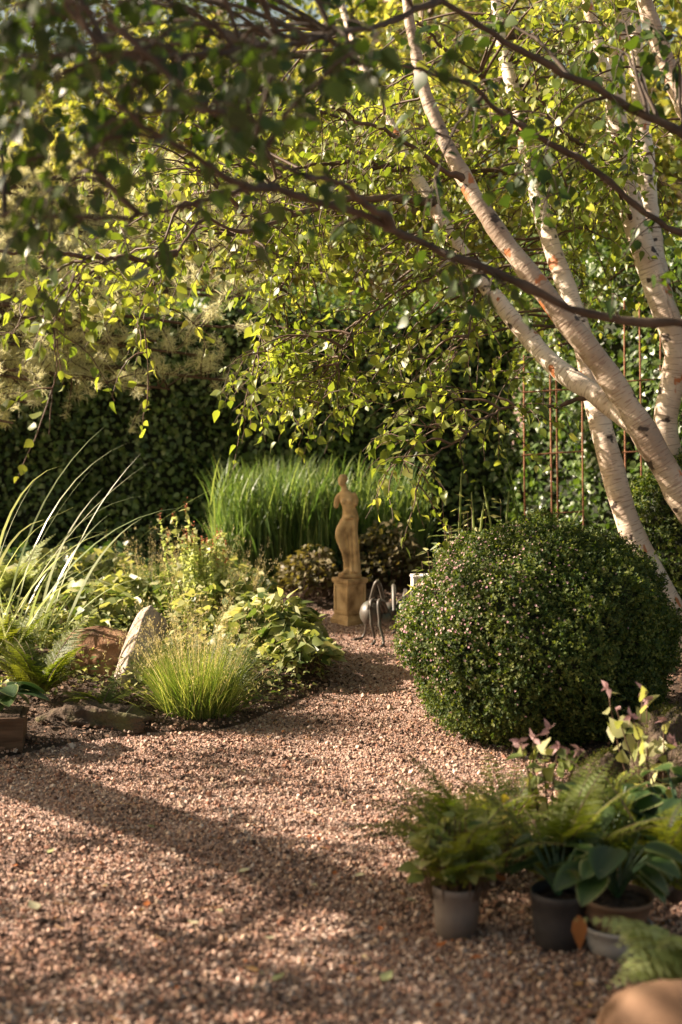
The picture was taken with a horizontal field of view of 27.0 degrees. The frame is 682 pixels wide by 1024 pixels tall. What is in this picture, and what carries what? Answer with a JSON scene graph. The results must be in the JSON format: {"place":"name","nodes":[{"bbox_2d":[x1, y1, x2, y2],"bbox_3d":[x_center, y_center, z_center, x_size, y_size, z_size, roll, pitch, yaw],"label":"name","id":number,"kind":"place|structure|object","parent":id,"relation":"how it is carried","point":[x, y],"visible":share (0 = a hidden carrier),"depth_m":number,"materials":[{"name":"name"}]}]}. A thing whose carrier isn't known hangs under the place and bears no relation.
{"place":"outdoors","nodes":[
{"label":"outdoors","id":0,"kind":"place"},
{"bbox_2d":[0,0,678,376],"label":"sky","id":1,"kind":"structure","parent":0,"point":[313,11],"materials":[{"name":"white"}]},
{"bbox_2d":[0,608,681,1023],"bbox_3d":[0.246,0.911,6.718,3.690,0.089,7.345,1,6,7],"label":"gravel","id":2,"kind":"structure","parent":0,"point":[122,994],"depth_m":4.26,"materials":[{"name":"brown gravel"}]},
{"bbox_2d":[28,900,40,908],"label":"fallen leaf","id":3,"kind":"object","parent":2,"relation":"on","point":[33,904],"visible":1,"depth_m":4.22,"materials":[{"name":"yellow plant"}]},
{"bbox_2d":[245,965,258,970],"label":"fallen leaf","id":4,"kind":"object","parent":2,"relation":"on","point":[253,968],"visible":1,"depth_m":3.78,"materials":[{"name":"plant"}]},
{"bbox_2d":[272,972,284,979],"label":"fallen leaf","id":5,"kind":"object","parent":2,"relation":"on","point":[277,976],"visible":1,"depth_m":3.74,"materials":[{"name":"green plant"}]},
{"bbox_2d":[3,673,670,1023],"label":"leaf scraps","id":6,"kind":"object","parent":2,"relation":"on","point":[479,998],"visible":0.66,"depth_m":4.08,"materials":[{"name":"brown plant"}]},
{"bbox_2d":[379,970,392,980],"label":"fallen leaf","id":7,"kind":"object","parent":2,"relation":"on","point":[386,975],"visible":1,"depth_m":3.74,"materials":[{"name":"green plant"}]},
{"bbox_2d":[433,879,481,941],"bbox_3d":[0.326,1.124,4.019,0.142,0.153,0.142,0,6,0],"label":"plant pot","id":8,"kind":"object","parent":2,"relation":"on","point":[456,914],"visible":0.69,"depth_m":3.97,"materials":[{"name":"grey ceramic"}]},
{"bbox_2d":[396,811,507,902],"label":"potted foliage","id":9,"kind":"object","parent":8,"relation":"in","point":[416,875],"visible":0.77,"depth_m":3.97,"materials":[{"name":"green plant"}]},
{"bbox_2d":[365,773,565,888],"bbox_3d":[0.345,0.923,3.987,0.474,0.306,0.612,-3,7,-28],"label":"fern","id":10,"kind":"object","parent":8,"relation":"in","point":[475,860],"visible":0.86,"depth_m":3.98,"materials":[{"name":"green plant"}]},
{"bbox_2d":[496,874,505,880],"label":"fallen leaf","id":11,"kind":"object","parent":2,"relation":"on","point":[501,877],"visible":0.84,"depth_m":4.42,"materials":[{"name":"brown plant"}]},
{"bbox_2d":[548,782,678,852],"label":"hosta","id":12,"kind":"object","parent":2,"relation":"on","point":[607,816],"visible":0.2,"depth_m":4.23,"materials":[{"name":"green plant"}]},
{"bbox_2d":[585,914,653,960],"bbox_3d":[0.760,1.169,3.917,0.196,0.083,0.196,0,6,0],"label":"plant pot","id":13,"kind":"object","parent":2,"relation":"on","point":[602,944],"visible":0.4,"depth_m":3.84,"materials":[{"name":"grey ceramic"}]},
{"bbox_2d":[585,884,654,934],"bbox_3d":[0.760,1.099,3.909,0.200,0.101,0.200,0,6,0],"label":"plant pot","id":14,"kind":"object","parent":13,"relation":"in","point":[634,902],"visible":0.65,"depth_m":3.86,"materials":[{"name":"brown ceramic"}]},
{"bbox_2d":[541,831,681,906],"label":"hosta","id":15,"kind":"object","parent":14,"relation":"in","point":[597,865],"visible":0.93,"depth_m":3.82,"materials":[{"name":"green plant"}]},
{"bbox_2d":[0,377,681,1023],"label":"ground","id":16,"kind":"structure","parent":0,"point":[250,799],"depth_m":4.96,"materials":[{"name":"brown gravel"}]},
{"bbox_2d":[0,0,88,270],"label":"garden tree","id":17,"kind":"object","parent":16,"relation":"on","point":[39,99],"visible":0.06,"depth_m":17.00,"materials":[{"name":"green plant"}]},
{"bbox_2d":[0,148,317,432],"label":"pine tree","id":18,"kind":"object","parent":16,"relation":"on","point":[35,367],"visible":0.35,"depth_m":9.24,"materials":[{"name":"green plant"}]},
{"bbox_2d":[0,0,329,295],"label":"garden tree","id":19,"kind":"object","parent":16,"relation":"on","point":[106,6],"visible":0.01,"depth_m":17.96,"materials":[{"name":"green plant"}]},
{"bbox_2d":[0,587,336,758],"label":"planting bed","id":20,"kind":"object","parent":16,"relation":"on","point":[57,730],"visible":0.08,"depth_m":6.51,"materials":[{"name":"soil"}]},
{"bbox_2d":[0,706,28,751],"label":"planter box","id":21,"kind":"object","parent":20,"relation":"on","point":[13,725],"visible":0.79,"depth_m":5.94,"materials":[{"name":"brown wood"}]},
{"bbox_2d":[0,681,49,710],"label":"hosta","id":22,"kind":"object","parent":21,"relation":"in","point":[10,691],"visible":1,"depth_m":6.01,"materials":[{"name":"green plant"}]},
{"bbox_2d":[0,542,48,565],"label":"ground cover plant","id":23,"kind":"object","parent":20,"relation":"on","point":[11,552],"visible":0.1,"depth_m":10.25,"materials":[{"name":"green plant"}]},
{"bbox_2d":[0,600,72,658],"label":"fern","id":24,"kind":"object","parent":20,"relation":"on","point":[11,633],"visible":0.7,"depth_m":7.02,"materials":[{"name":"green plant"}]},
{"bbox_2d":[0,534,73,601],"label":"fern","id":25,"kind":"object","parent":20,"relation":"on","point":[6,581],"visible":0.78,"depth_m":8.47,"materials":[{"name":"green plant"}]},
{"bbox_2d":[0,557,96,615],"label":"broadleaf plant","id":26,"kind":"object","parent":20,"relation":"on","point":[7,591],"visible":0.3,"depth_m":8.51,"materials":[{"name":"green plant"}]},
{"bbox_2d":[0,606,103,693],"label":"fern","id":27,"kind":"object","parent":20,"relation":"on","point":[24,665],"visible":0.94,"depth_m":6.48,"materials":[{"name":"green plant"}]},
{"bbox_2d":[9,606,118,647],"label":"broadleaf plant","id":28,"kind":"object","parent":20,"relation":"on","point":[65,615],"visible":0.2,"depth_m":7.46,"materials":[{"name":"green plant"}]},
{"bbox_2d":[0,491,138,647],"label":"strap leaf plant","id":29,"kind":"object","parent":20,"relation":"on","point":[52,598],"visible":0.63,"depth_m":7.35,"materials":[{"name":"plant"}]},
{"bbox_2d":[7,545,134,595],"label":"broadleaf plant","id":30,"kind":"object","parent":20,"relation":"on","point":[88,560],"visible":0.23,"depth_m":9.19,"materials":[{"name":"green plant"}]},
{"bbox_2d":[29,579,148,630],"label":"broadleaf plant","id":31,"kind":"object","parent":20,"relation":"on","point":[111,601],"visible":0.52,"depth_m":7.99,"materials":[{"name":"green plant"}]},
{"bbox_2d":[35,696,155,735],"bbox_3d":[-1.119,0.950,6.353,0.626,0.247,0.338,0,6,0],"label":"boulder","id":32,"kind":"object","parent":20,"relation":"on","point":[93,713],"visible":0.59,"depth_m":6.23,"materials":[{"name":"stone"}]},
{"bbox_2d":[50,678,147,702],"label":"fern","id":33,"kind":"object","parent":20,"relation":"on","point":[107,695],"visible":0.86,"depth_m":6.46,"materials":[{"name":"green plant"}]},
{"bbox_2d":[44,540,156,574],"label":"ground cover plant","id":34,"kind":"object","parent":20,"relation":"on","point":[121,547],"visible":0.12,"depth_m":10.24,"materials":[{"name":"green plant"}]},
{"bbox_2d":[57,625,150,677],"bbox_3d":[-1.172,0.759,7.009,0.498,0.396,0.284,2,6,17],"label":"boulder","id":35,"kind":"object","parent":20,"relation":"on","point":[95,638],"visible":0.28,"depth_m":6.90,"materials":[{"name":"brown stone"}]},
{"bbox_2d":[0,427,216,662],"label":"strap leaf plant","id":36,"kind":"object","parent":20,"relation":"on","point":[29,591],"visible":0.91,"depth_m":6.97,"materials":[{"name":"plant"}]},
{"bbox_2d":[89,565,185,613],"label":"broadleaf plant","id":37,"kind":"object","parent":20,"relation":"on","point":[137,588],"visible":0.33,"depth_m":8.52,"materials":[{"name":"green plant"}]},
{"bbox_2d":[114,605,166,683],"bbox_3d":[-0.974,0.696,6.871,0.290,0.508,0.172,-4,7,-33],"label":"standing stone","id":38,"kind":"object","parent":20,"relation":"on","point":[143,618],"visible":0.56,"depth_m":6.80,"materials":[{"name":"grey stone"}]},
{"bbox_2d":[104,521,202,613],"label":"wispy grass","id":39,"kind":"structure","parent":20,"relation":"on","point":[153,571],"depth_m":8.62,"materials":[{"name":"plant"}]},
{"bbox_2d":[0,551,334,711],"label":"ground cover","id":40,"kind":"object","parent":20,"relation":"on","point":[268,682],"visible":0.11,"depth_m":7.02,"materials":[{"name":"green plant"}]},
{"bbox_2d":[157,497,209,632],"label":"flower spire","id":41,"kind":"structure","parent":20,"relation":"on","point":[187,558],"depth_m":8.06,"materials":[{"name":"green plant"}]},
{"bbox_2d":[80,584,297,720],"bbox_3d":[-0.651,0.656,6.470,0.942,0.678,0.872,1,6,12],"label":"grass tuft","id":42,"kind":"object","parent":20,"relation":"on","point":[185,690],"visible":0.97,"depth_m":6.40,"materials":[{"name":"plant"}]},
{"bbox_2d":[126,524,265,612],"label":"wispy grass","id":43,"kind":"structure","parent":20,"relation":"on","point":[176,596],"depth_m":8.31,"materials":[{"name":"plant"}]},
{"bbox_2d":[152,633,261,673],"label":"broadleaf plant","id":44,"kind":"object","parent":20,"relation":"on","point":[252,661],"visible":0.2,"depth_m":7.01,"materials":[{"name":"green plant"}]},
{"bbox_2d":[144,553,277,601],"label":"broadleaf plant","id":45,"kind":"object","parent":20,"relation":"on","point":[267,584],"visible":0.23,"depth_m":9.23,"materials":[{"name":"green plant"}]},
{"bbox_2d":[193,525,230,625],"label":"flower spire","id":46,"kind":"structure","parent":20,"relation":"on","point":[217,569],"depth_m":8.03,"materials":[{"name":"green plant"}]},
{"bbox_2d":[167,577,262,640],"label":"broadleaf plant","id":47,"kind":"object","parent":20,"relation":"on","point":[240,593],"visible":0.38,"depth_m":7.88,"materials":[{"name":"green plant"}]},
{"bbox_2d":[178,532,281,605],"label":"wispy grass","id":48,"kind":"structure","parent":20,"relation":"on","point":[258,572],"depth_m":8.60,"materials":[{"name":"plant"}]},
{"bbox_2d":[211,587,336,662],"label":"broadleaf plant","id":49,"kind":"object","parent":20,"relation":"on","point":[298,613],"visible":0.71,"depth_m":7.46,"materials":[{"name":"green plant"}]},
{"bbox_2d":[257,626,346,674],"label":"broadleaf plant","id":50,"kind":"object","parent":20,"relation":"on","point":[296,645],"visible":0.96,"depth_m":7.18,"materials":[{"name":"green plant"}]},
{"bbox_2d":[0,9,391,320],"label":"garden tree","id":51,"kind":"object","parent":16,"relation":"on","point":[109,103],"visible":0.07,"depth_m":13.26,"materials":[{"name":"green plant"}]},
{"bbox_2d":[36,0,435,284],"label":"garden tree","id":52,"kind":"object","parent":16,"relation":"on","point":[265,22],"visible":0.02,"depth_m":23.74,"materials":[{"name":"green plant"}]},
{"bbox_2d":[0,278,514,566],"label":"clipped hedge","id":53,"kind":"object","parent":16,"relation":"on","point":[180,442],"visible":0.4,"depth_m":11.14,"materials":[{"name":"green plant"}]},
{"bbox_2d":[0,0,681,337],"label":"birch tree","id":54,"kind":"object","parent":16,"relation":"on","point":[147,56],"visible":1,"depth_m":3.63,"materials":[{"name":"green plant"}]},
{"bbox_2d":[253,565,433,609],"bbox_3d":[2.800,0.738,8.617,8.400,0.179,7.000,0,6,0],"label":"planting bed","id":55,"kind":"object","parent":16,"relation":"on","point":[320,605],"visible":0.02,"depth_m":9.68,"materials":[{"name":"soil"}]},
{"bbox_2d":[191,451,370,587],"bbox_3d":[-0.430,0.021,10.279,1.325,0.983,1.202,0,6,0],"label":"reed clump","id":56,"kind":"object","parent":55,"relation":"on","point":[290,514],"visible":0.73,"depth_m":10.01,"materials":[{"name":"green plant"}]},
{"bbox_2d":[275,543,341,602],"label":"rounded leaf shrub","id":57,"kind":"object","parent":55,"relation":"on","point":[317,573],"visible":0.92,"depth_m":9.61,"materials":[{"name":"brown plant"}]},
{"bbox_2d":[300,540,392,588],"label":"rounded leaf shrub","id":58,"kind":"object","parent":55,"relation":"on","point":[340,562],"visible":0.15,"depth_m":9.99,"materials":[{"name":"green plant"}]},
{"bbox_2d":[339,452,444,580],"bbox_3d":[0.319,0.006,10.442,0.901,0.979,1.013,0,6,0],"label":"reed clump","id":59,"kind":"object","parent":55,"relation":"on","point":[400,501],"visible":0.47,"depth_m":10.24,"materials":[{"name":"green plant"}]},
{"bbox_2d":[522,355,583,525],"bbox_3d":[1.354,-0.159,9.027,0.429,1.666,0.029,0,6,0],"label":"trellis","id":60,"kind":"object","parent":55,"relation":"on","point":[550,453],"visible":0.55,"depth_m":9.00,"materials":[{"name":"metal"}]},
{"bbox_2d":[493,220,681,542],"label":"clipped hedge","id":61,"kind":"object","parent":55,"relation":"on","point":[597,510],"visible":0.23,"depth_m":10.03,"materials":[{"name":"green plant"}]},
{"bbox_2d":[622,300,660,475],"bbox_3d":[2.008,-0.341,9.107,0.451,2.011,0.026,0,6,0],"label":"trellis","id":62,"kind":"object","parent":55,"relation":"on","point":[625,452],"visible":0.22,"depth_m":9.05,"materials":[{"name":"metal"}]},
{"bbox_2d":[330,577,367,625],"bbox_3d":[0.055,0.558,8.946,0.175,0.295,0.175,-4,7,-38],"label":"pedestal","id":63,"kind":"object","parent":16,"relation":"on","point":[349,597],"visible":0.89,"depth_m":8.89,"materials":[{"name":"stone"}]},
{"bbox_2d":[334,474,361,578],"bbox_3d":[0.042,0.087,8.900,0.175,0.650,0.137,1,6,6],"label":"garden statue","id":64,"kind":"object","parent":63,"relation":"on","point":[346,534],"visible":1,"depth_m":8.86,"materials":[{"name":"stone"}]},
{"bbox_2d":[353,580,412,646],"bbox_3d":[0.320,0.566,8.428,0.495,0.377,0.286,-5,8,-41],"label":"ant sculpture","id":65,"kind":"object","parent":16,"relation":"on","point":[379,611],"visible":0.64,"depth_m":8.34,"materials":[{"name":"grey metal"}]},
{"bbox_2d":[339,519,430,589],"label":"rounded leaf shrub","id":66,"kind":"object","parent":16,"relation":"on","point":[369,538],"visible":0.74,"depth_m":9.88,"materials":[{"name":"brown plant"}]},
{"bbox_2d":[205,0,616,358],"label":"garden tree","id":67,"kind":"object","parent":16,"relation":"on","point":[382,38],"visible":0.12,"depth_m":13.98,"materials":[{"name":"green plant"}]},
{"bbox_2d":[410,573,429,592],"bbox_3d":[0.473,0.562,8.499,0.112,0.377,0.112,-1,6,-6],"label":"white post","id":68,"kind":"object","parent":16,"relation":"on","point":[413,579],"visible":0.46,"depth_m":8.43,"materials":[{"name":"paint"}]},
{"bbox_2d":[278,0,598,296],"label":"garden tree","id":69,"kind":"object","parent":16,"relation":"on","point":[478,56],"visible":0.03,"depth_m":18.26,"materials":[{"name":"green plant"}]},
{"bbox_2d":[436,941,446,945],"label":"fallen leaf","id":70,"kind":"object","parent":16,"relation":"on","point":[440,944],"visible":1,"depth_m":3.93,"materials":[{"name":"orange plant"}]},
{"bbox_2d":[411,747,559,846],"bbox_3d":[0.470,0.951,4.663,0.510,0.336,0.548,-4,7,-36],"label":"fern","id":71,"kind":"object","parent":16,"relation":"on","point":[523,803],"visible":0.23,"depth_m":4.74,"materials":[{"name":"green plant"}]},
{"bbox_2d":[470,794,530,872],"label":"broadleaf plant","id":72,"kind":"object","parent":16,"relation":"on","point":[514,837],"visible":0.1,"depth_m":4.54,"materials":[{"name":"green plant"}]},
{"bbox_2d":[394,0,681,232],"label":"garden tree","id":73,"kind":"object","parent":16,"relation":"on","point":[662,24],"depth_m":24.36,"materials":[{"name":"green plant"}]},
{"bbox_2d":[505,719,587,826],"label":"pink flower stem","id":74,"kind":"object","parent":16,"relation":"on","point":[548,774],"visible":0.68,"depth_m":4.67,"materials":[{"name":"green plant"}]},
{"bbox_2d":[530,880,585,953],"bbox_3d":[0.604,1.126,3.946,0.160,0.163,0.160,0,6,0],"label":"plant pot","id":75,"kind":"object","parent":16,"relation":"on","point":[554,915],"visible":0.76,"depth_m":3.89,"materials":[{"name":"ceramic"}]},
{"bbox_2d":[500,833,593,895],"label":"hosta","id":76,"kind":"object","parent":75,"relation":"in","point":[532,860],"visible":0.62,"depth_m":3.94,"materials":[{"name":"green plant"}]},
{"bbox_2d":[445,752,673,882],"bbox_3d":[0.688,0.894,4.091,0.565,0.404,0.596,-5,7,-38],"label":"fern","id":77,"kind":"object","parent":75,"relation":"in","point":[580,817],"visible":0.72,"depth_m":4.00,"materials":[{"name":"green plant"}]},
{"bbox_2d":[571,915,587,949],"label":"withered leaf","id":78,"kind":"object","parent":77,"relation":"hanging from","point":[579,928],"visible":0.84,"depth_m":3.79,"materials":[{"name":"brown plant"}]},
{"bbox_2d":[470,646,681,766],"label":"shrub bed","id":79,"kind":"object","parent":16,"relation":"on","point":[676,687],"depth_m":5.95,"materials":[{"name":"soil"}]},
{"bbox_2d":[0,0,681,664],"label":"birch tree","id":80,"kind":"object","parent":79,"relation":"on","point":[596,382],"visible":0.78,"depth_m":6.86,"materials":[{"name":"green plant"}]},
{"bbox_2d":[405,494,511,597],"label":"broadleaf plant","id":81,"kind":"object","parent":79,"relation":"on","point":[449,541],"visible":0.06,"depth_m":7.39,"materials":[{"name":"green plant"}]},
{"bbox_2d":[458,472,484,538],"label":"tall seed stem","id":82,"kind":"object","parent":79,"relation":"on","point":[464,521],"visible":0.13,"depth_m":7.42,"materials":[{"name":"green plant"}]},
{"bbox_2d":[491,435,519,515],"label":"wildflower","id":83,"kind":"object","parent":79,"relation":"on","point":[492,469],"visible":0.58,"depth_m":7.72,"materials":[{"name":"green plant"}]},
{"bbox_2d":[483,486,579,528],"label":"tall seed stem","id":84,"kind":"object","parent":79,"relation":"on","point":[488,512],"visible":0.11,"depth_m":7.44,"materials":[{"name":"green plant"}]},
{"bbox_2d":[388,504,681,754],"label":"dome shrub","id":85,"kind":"object","parent":79,"relation":"on","point":[520,628],"visible":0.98,"depth_m":5.83,"materials":[{"name":"green plant"}]},
{"bbox_2d":[465,0,681,460],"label":"birch tree","id":86,"kind":"object","parent":79,"relation":"on","point":[644,175],"visible":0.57,"depth_m":7.68,"materials":[{"name":"green plant"}]},
{"bbox_2d":[610,447,681,616],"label":"dome shrub","id":87,"kind":"object","parent":79,"relation":"on","point":[661,523],"visible":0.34,"depth_m":7.79,"materials":[{"name":"green plant"}]},
{"bbox_2d":[502,757,658,837],"bbox_3d":[0.824,0.968,4.699,0.650,0.295,0.586,0,6,0],"label":"fern","id":88,"kind":"object","parent":16,"relation":"on","point":[621,778],"visible":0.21,"depth_m":4.79,"materials":[{"name":"green plant"}]},
{"bbox_2d":[483,0,681,263],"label":"garden tree","id":89,"kind":"object","parent":16,"relation":"on","point":[667,105],"visible":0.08,"depth_m":13.97,"materials":[{"name":"green plant"}]},
{"bbox_2d":[570,745,634,792],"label":"fern","id":90,"kind":"object","parent":16,"relation":"on","point":[606,755],"visible":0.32,"depth_m":5.32,"materials":[{"name":"plant"}]},
{"bbox_2d":[589,778,631,860],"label":"fern","id":91,"kind":"object","parent":16,"relation":"on","point":[612,798],"visible":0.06,"depth_m":4.61,"materials":[{"name":"green plant"}]},
{"bbox_2d":[562,750,681,898],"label":"fern","id":92,"kind":"object","parent":16,"relation":"on","point":[674,841],"visible":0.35,"depth_m":4.16,"materials":[{"name":"green plant"}]},
{"bbox_2d":[596,979,681,1023],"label":"round boulder","id":93,"kind":"object","parent":16,"relation":"on","point":[656,1002],"visible":1,"depth_m":3.04,"materials":[{"name":"beige stone"}]},
{"bbox_2d":[601,680,681,799],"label":"plant","id":94,"kind":"object","parent":16,"relation":"on","point":[617,730],"visible":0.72,"depth_m":4.81,"materials":[{"name":"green plant"}]},
{"bbox_2d":[625,702,681,785],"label":"plant","id":95,"kind":"object","parent":16,"relation":"on","point":[672,714],"visible":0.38,"depth_m":5.50,"materials":[{"name":"green plant"}]},
{"bbox_2d":[626,86,681,208],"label":"garden tree","id":96,"kind":"object","parent":16,"relation":"on","point":[659,154],"visible":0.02,"depth_m":17.89,"materials":[{"name":"green plant"}]},
{"bbox_2d":[664,741,681,798],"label":"mossy rock","id":97,"kind":"object","parent":16,"relation":"on","point":[677,755],"visible":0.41,"depth_m":5.19,"materials":[{"name":"stone"}]},
{"bbox_2d":[665,844,681,903],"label":"plant pot","id":98,"kind":"object","parent":16,"relation":"on","point":[675,896],"visible":0.1,"depth_m":4.26,"materials":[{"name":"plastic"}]},
{"bbox_2d":[620,762,681,844],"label":"hosta","id":99,"kind":"object","parent":98,"relation":"in","point":[648,797],"visible":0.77,"depth_m":4.30,"materials":[{"name":"green plant"}]},
{"bbox_3d":[0.383,1.086,4.417,0.140,0.148,0.140,0,6,0],"label":"plant pot","id":100,"kind":"object","parent":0,"visible":0},
{"bbox_2d":[338,778,453,841],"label":"fern","id":101,"kind":"object","parent":100,"relation":"in","point":[388,824],"visible":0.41,"depth_m":4.41,"materials":[{"name":"green plant"}]},
{"bbox_2d":[399,749,557,836],"bbox_3d":[0.411,0.904,4.307,0.556,0.281,0.367,2,6,21],"label":"fern","id":102,"kind":"object","parent":100,"relation":"in","point":[441,806],"visible":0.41,"depth_m":4.36,"materials":[{"name":"green plant"}]},
{"bbox_3d":[0.872,1.185,3.386,0.180,0.158,0.180,0,6,0],"label":"plant pot","id":103,"kind":"object","parent":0,"visible":0},
{"bbox_2d":[575,916,681,988],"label":"fern","id":104,"kind":"object","parent":103,"relation":"in","point":[657,948],"visible":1,"depth_m":3.23,"materials":[{"name":"green plant"}]}
]}

